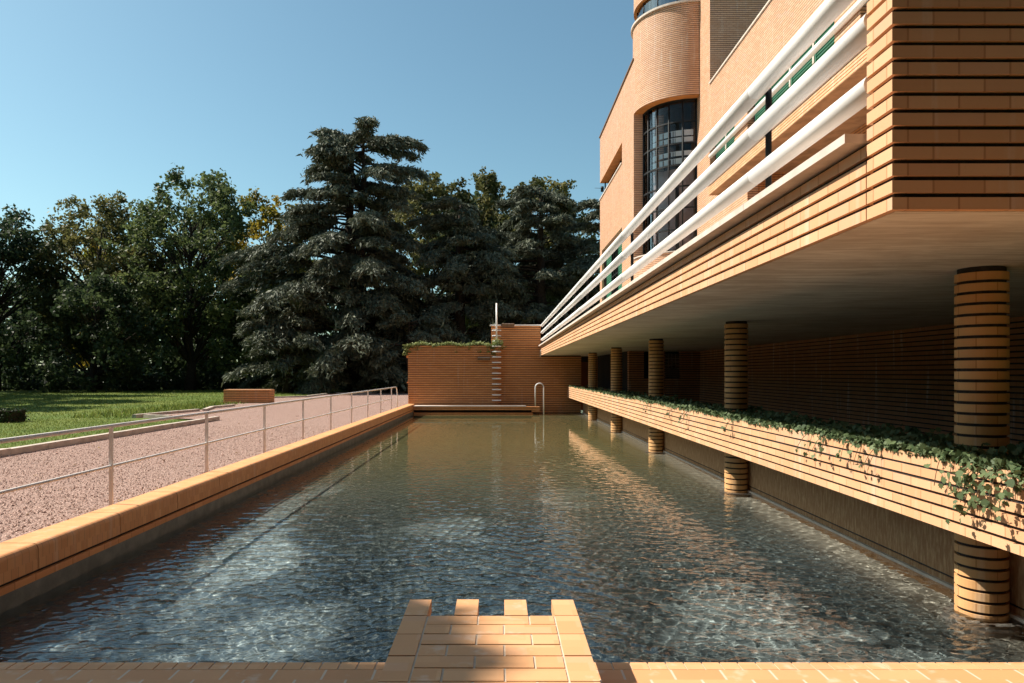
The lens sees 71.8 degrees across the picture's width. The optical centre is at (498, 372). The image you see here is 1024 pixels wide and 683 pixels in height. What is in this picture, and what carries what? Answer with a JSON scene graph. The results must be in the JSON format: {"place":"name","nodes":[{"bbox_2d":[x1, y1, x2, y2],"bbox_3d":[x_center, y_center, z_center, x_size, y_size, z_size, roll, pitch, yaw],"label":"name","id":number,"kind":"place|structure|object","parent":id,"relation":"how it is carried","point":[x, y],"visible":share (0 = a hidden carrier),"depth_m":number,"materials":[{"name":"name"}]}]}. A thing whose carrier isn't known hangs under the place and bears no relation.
{"place":"outdoors","nodes":[
{"label":"outdoors","id":0,"kind":"place"},
{"bbox_2d":[0,382,377,448],"bbox_3d":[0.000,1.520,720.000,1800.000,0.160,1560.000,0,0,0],"label":"lawn","id":1,"kind":"structure","parent":0,"point":[8,393],"depth_m":30.41,"materials":[{"name":"green plant"}]},
{"bbox_2d":[0,407,29,422],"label":"clipped hedge","id":2,"kind":"object","parent":1,"relation":"on","point":[10,415],"visible":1,"depth_m":20.57,"materials":[{"name":"green plant"}]},
{"bbox_2d":[0,203,79,390],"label":"broadleaf tree","id":3,"kind":"object","parent":1,"relation":"on","point":[25,276],"visible":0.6,"depth_m":56.75,"materials":[{"name":"green plant"}]},
{"bbox_2d":[3,189,176,389],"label":"broadleaf tree","id":4,"kind":"object","parent":1,"relation":"on","point":[69,240],"visible":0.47,"depth_m":57.91,"materials":[{"name":"green plant"}]},
{"bbox_2d":[0,266,180,392],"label":"broadleaf tree","id":5,"kind":"object","parent":1,"relation":"on","point":[117,353],"visible":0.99,"depth_m":52.70,"materials":[{"name":"green plant"}]},
{"bbox_2d":[56,223,145,367],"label":"broadleaf tree","id":6,"kind":"object","parent":1,"relation":"on","point":[85,254],"visible":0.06,"depth_m":66.03,"materials":[{"name":"green plant"}]},
{"bbox_2d":[0,416,219,456],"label":"kerb","id":7,"kind":"structure","parent":1,"relation":"on","point":[41,446],"depth_m":14.49,"materials":[{"name":"concrete"}]},
{"bbox_2d":[143,414,171,418],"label":"kerb","id":8,"kind":"structure","parent":1,"relation":"on","point":[151,416],"depth_m":22.35,"materials":[{"name":"concrete"}]},
{"bbox_2d":[132,409,199,417],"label":"kerb","id":9,"kind":"structure","parent":1,"relation":"on","point":[161,413],"depth_m":24.10,"materials":[{"name":"concrete"}]},
{"bbox_2d":[94,163,273,390],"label":"broadleaf tree","id":10,"kind":"object","parent":1,"relation":"on","point":[147,226],"visible":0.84,"depth_m":56.03,"materials":[{"name":"green plant"}]},
{"bbox_2d":[148,226,242,380],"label":"broadleaf tree","id":11,"kind":"object","parent":1,"relation":"on","point":[197,337],"visible":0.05,"depth_m":68.29,"materials":[{"name":"green plant"}]},
{"bbox_2d":[0,349,397,390],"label":"undergrowth","id":12,"kind":"object","parent":1,"relation":"on","point":[12,380],"visible":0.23,"depth_m":59.65,"materials":[{"name":"green plant"}]},
{"bbox_2d":[202,406,213,410],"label":"kerb","id":13,"kind":"structure","parent":1,"relation":"on","point":[208,408],"depth_m":26.80,"materials":[{"name":"concrete"}]},
{"bbox_2d":[214,404,234,407],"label":"kerb","id":14,"kind":"structure","parent":1,"relation":"on","point":[229,405],"depth_m":29.07,"materials":[{"name":"concrete"}]},
{"bbox_2d":[205,272,294,388],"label":"broadleaf tree","id":15,"kind":"object","parent":1,"relation":"on","point":[234,352],"visible":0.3,"depth_m":55.85,"materials":[{"name":"green plant"}]},
{"bbox_2d":[212,186,312,375],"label":"broadleaf tree","id":16,"kind":"object","parent":1,"relation":"on","point":[272,213],"visible":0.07,"depth_m":65.31,"materials":[{"name":"green plant"}]},
{"bbox_2d":[275,396,305,397],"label":"kerb","id":17,"kind":"structure","parent":1,"relation":"on","point":[287,396],"depth_m":40.42,"materials":[{"name":"concrete"}]},
{"bbox_2d":[221,280,361,392],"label":"cedar tree","id":18,"kind":"object","parent":1,"relation":"on","point":[287,362],"visible":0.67,"depth_m":48.74,"materials":[{"name":"green plant"}]},
{"bbox_2d":[0,257,597,382],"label":"wood","id":19,"kind":"object","parent":1,"relation":"on","point":[155,363],"visible":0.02,"depth_m":85.50,"materials":[{"name":"green plant"}]},
{"bbox_2d":[306,393,327,396],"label":"kerb","id":20,"kind":"structure","parent":1,"relation":"on","point":[316,395],"depth_m":43.51,"materials":[{"name":"concrete"}]},
{"bbox_2d":[210,116,451,394],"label":"cedar tree","id":21,"kind":"object","parent":1,"relation":"on","point":[350,269],"visible":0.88,"depth_m":50.48,"materials":[{"name":"green plant"}]},
{"bbox_2d":[336,392,369,393],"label":"kerb","id":22,"kind":"structure","parent":1,"relation":"on","point":[350,392],"depth_m":48.23,"materials":[{"name":"concrete"}]},
{"bbox_2d":[352,310,453,392],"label":"cedar tree","id":23,"kind":"object","parent":1,"relation":"on","point":[435,323],"visible":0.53,"depth_m":49.06,"materials":[{"name":"green plant"}]},
{"bbox_2d":[365,171,473,302],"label":"broadleaf tree","id":24,"kind":"object","parent":1,"relation":"on","point":[429,191],"visible":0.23,"depth_m":73.74,"materials":[{"name":"plant"}]},
{"bbox_2d":[406,346,497,404],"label":"garden wall","id":25,"kind":"structure","parent":1,"relation":"on","point":[446,375],"depth_m":31.55,"materials":[{"name":"orange brick"}]},
{"bbox_2d":[402,337,506,355],"bbox_3d":[-1.973,-1.190,31.627,4.685,0.867,0.829,0,0,0],"label":"wall creeper","id":26,"kind":"object","parent":25,"relation":"on","point":[496,342],"depth_m":31.52,"materials":[{"name":"green plant"}]},
{"bbox_2d":[478,357,489,359],"bbox_3d":[-0.650,-0.640,31.492,0.560,0.160,0.114,0,0,0],"label":"wall light","id":27,"kind":"object","parent":25,"relation":"attached to","point":[483,358],"visible":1,"depth_m":31.45,"materials":[{"name":"brown metal"}]},
{"bbox_2d":[410,189,508,339],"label":"broadleaf tree","id":28,"kind":"object","parent":1,"relation":"on","point":[436,294],"visible":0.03,"depth_m":82.37,"materials":[{"name":"green plant"}]},
{"bbox_2d":[386,195,534,390],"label":"cedar tree","id":29,"kind":"object","parent":1,"relation":"on","point":[487,255],"visible":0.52,"depth_m":53.18,"materials":[{"name":"green plant"}]},
{"bbox_2d":[430,166,531,339],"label":"broadleaf tree","id":30,"kind":"object","parent":1,"relation":"on","point":[488,186],"visible":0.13,"depth_m":75.76,"materials":[{"name":"green plant"}]},
{"bbox_2d":[465,184,599,349],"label":"cedar tree","id":31,"kind":"object","parent":1,"relation":"on","point":[528,243],"visible":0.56,"depth_m":55.50,"materials":[{"name":"green plant"}]},
{"bbox_2d":[492,175,599,322],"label":"broadleaf tree","id":32,"kind":"object","parent":1,"relation":"on","point":[563,187],"visible":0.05,"depth_m":75.19,"materials":[{"name":"green plant"}]},
{"bbox_2d":[534,197,612,333],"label":"cedar tree","id":33,"kind":"object","parent":1,"relation":"on","point":[588,245],"visible":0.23,"depth_m":57.60,"materials":[{"name":"green plant"}]},
{"bbox_2d":[581,356,597,409],"bbox_3d":[6.300,0.455,32.900,5.400,2.490,1.200,0,0,0],"label":"passage end","id":34,"kind":"object","parent":1,"relation":"on","point":[584,371],"visible":0.16,"depth_m":32.30,"materials":[{"name":"brown brick"}]},
{"bbox_2d":[581,362,588,409],"bbox_3d":[4.000,0.600,32.330,0.500,2.200,0.060,0,0,0],"label":"door","id":35,"kind":"structure","parent":34,"relation":"in","point":[584,365],"depth_m":32.30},
{"bbox_2d":[0,389,408,542],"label":"gravel path","id":36,"kind":"structure","parent":0,"point":[279,414],"depth_m":12.19,"materials":[{"name":"pink gravel"}]},
{"bbox_2d":[1,400,382,514],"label":"fallen leaves","id":37,"kind":"object","parent":36,"relation":"on","point":[163,460],"visible":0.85,"depth_m":12.72,"materials":[{"name":"brown plant"}]},
{"bbox_2d":[0,387,397,505],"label":"pool railing","id":38,"kind":"object","parent":36,"relation":"on","point":[111,465],"visible":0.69,"depth_m":8.49,"materials":[{"name":"grey metal"}]},
{"bbox_2d":[223,389,274,402],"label":"brick block","id":39,"kind":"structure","parent":36,"relation":"on","point":[253,395],"depth_m":33.00,"materials":[{"name":"orange brick"}]},
{"bbox_2d":[0,0,634,412],"label":"sky","id":40,"kind":"structure","parent":0,"point":[97,97],"materials":[{"name":"blue"}]},
{"bbox_2d":[378,599,599,682],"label":"brick platform","id":41,"kind":"structure","parent":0,"point":[466,643],"depth_m":3.09,"materials":[{"name":"brick"}]},
{"bbox_2d":[0,413,1023,663],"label":"water","id":42,"kind":"structure","parent":0,"point":[634,549],"depth_m":6.44,"materials":[{"name":"blue liquid"}]},
{"bbox_2d":[0,662,1023,682],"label":"pool deck","id":43,"kind":"structure","parent":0,"point":[607,672],"depth_m":3.56,"materials":[{"name":"tile"}]},
{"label":"pool floor","id":44,"kind":"structure","parent":0,"visible":0},
{"bbox_2d":[0,404,414,613],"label":"pool coping","id":45,"kind":"object","parent":44,"relation":"on","point":[33,564],"visible":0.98,"depth_m":7.42,"materials":[{"name":"beige stone"}]},
{"bbox_2d":[413,405,539,413],"bbox_3d":[-0.963,1.791,31.144,5.505,0.718,0.808,0,0,0],"label":"start ledge","id":46,"kind":"object","parent":44,"relation":"on","point":[471,409],"visible":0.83,"depth_m":30.85,"materials":[{"name":"orange brick"}]},
{"bbox_2d":[490,324,580,412],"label":"tall garden wall","id":47,"kind":"structure","parent":44,"relation":"on","point":[525,368],"depth_m":31.80,"materials":[{"name":"orange brick"}]},
{"bbox_2d":[492,330,500,400],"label":"wall rungs","id":48,"kind":"structure","parent":47,"relation":"attached to","point":[496,367],"depth_m":31.39,"materials":[{"name":"white paint"}]},
{"bbox_2d":[496,303,496,338],"bbox_3d":[-0.085,-2.215,31.700,0.090,1.830,0.199,0,0,0],"label":"white pole","id":49,"kind":"object","parent":47,"relation":"attached to","point":[496,320],"visible":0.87,"depth_m":31.61,"materials":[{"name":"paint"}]},
{"bbox_2d":[502,323,513,326],"bbox_3d":[0.425,-2.145,31.742,0.570,0.170,0.114,0,0,0],"label":"wall light","id":50,"kind":"object","parent":47,"relation":"attached to","point":[507,324],"visible":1,"depth_m":31.70,"materials":[{"name":"brown metal"}]},
{"bbox_2d":[535,383,543,414],"bbox_3d":[1.782,1.271,30.680,0.416,1.698,0.052,0,0,0],"label":"pool handrail","id":51,"kind":"object","parent":44,"relation":"on","point":[543,395],"visible":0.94,"depth_m":30.66,"materials":[{"name":"silver metal"}]},
{"bbox_2d":[538,0,1023,619],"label":"terrace","id":52,"kind":"structure","parent":44,"relation":"on","point":[906,212],"depth_m":5.02,"materials":[{"name":"yellow brick"}]},
{"bbox_2d":[540,0,871,340],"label":"terrace railing","id":53,"kind":"object","parent":52,"relation":"on","point":[843,50],"visible":0.94,"depth_m":5.33,"materials":[{"name":"white metal"}]},
{"bbox_2d":[599,0,872,302],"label":"villa","id":54,"kind":"object","parent":52,"relation":"on","point":[696,68],"visible":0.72,"depth_m":29.32,"materials":[{"name":"orange brick"}]},
{"bbox_2d":[611,248,617,294],"bbox_3d":[6.335,-4.150,38.305,0.070,5.900,2.210,0,0,0],"label":"window","id":55,"kind":"structure","parent":54,"relation":"in","point":[615,254],"depth_m":38.46,"materials":[{"name":"green glass"}]},
{"bbox_2d":[637,0,678,18],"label":"lantern window","id":56,"kind":"structure","parent":54,"relation":"in","point":[646,6],"depth_m":30.84,"materials":[{"name":"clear glass"}]},
{"bbox_2d":[643,98,696,254],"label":"window","id":57,"kind":"structure","parent":54,"relation":"in","point":[678,139],"depth_m":30.65,"materials":[{"name":"black glass"}]},
{"bbox_2d":[715,127,733,160],"bbox_3d":[8.620,-8.600,26.450,0.240,1.500,2.900,0,0,0],"label":"window","id":58,"kind":"structure","parent":54,"relation":"in","point":[731,141],"depth_m":26.73,"materials":[{"name":"green glass"}]},
{"bbox_2d":[754,22,833,121],"bbox_3d":[8.620,-8.600,20.630,0.240,1.500,6.140,0,0,0],"label":"window","id":59,"kind":"structure","parent":54,"relation":"in","point":[830,43],"depth_m":20.05,"materials":[{"name":"green glass"}]},
{"bbox_2d":[582,403,1023,622],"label":"basin wall","id":60,"kind":"structure","parent":44,"relation":"on","point":[925,549],"depth_m":7.61,"materials":[{"name":"brown"}]},
{"bbox_2d":[567,386,1023,556],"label":"brick planter","id":61,"kind":"object","parent":60,"relation":"on","point":[902,482],"visible":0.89,"depth_m":6.10,"materials":[{"name":"yellow brick"}]},
{"bbox_2d":[568,385,1023,524],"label":"ivy bed","id":62,"kind":"object","parent":61,"relation":"on","point":[941,447],"visible":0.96,"depth_m":5.84,"materials":[{"name":"green plant"}]},
{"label":"covered walkway","id":63,"kind":"structure","parent":0,"visible":0},
{"bbox_2d":[598,316,1023,444],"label":"walkway wall","id":64,"kind":"structure","parent":63,"relation":"on","point":[898,378],"depth_m":14.39,"materials":[{"name":"brown brick"}]},
{"bbox_2d":[664,354,678,368],"bbox_3d":[6.190,-0.257,25.260,0.530,0.877,0.120,0,0,0],"label":"window","id":65,"kind":"structure","parent":64,"relation":"in","point":[671,361],"depth_m":25.30,"materials":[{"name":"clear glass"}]}
]}

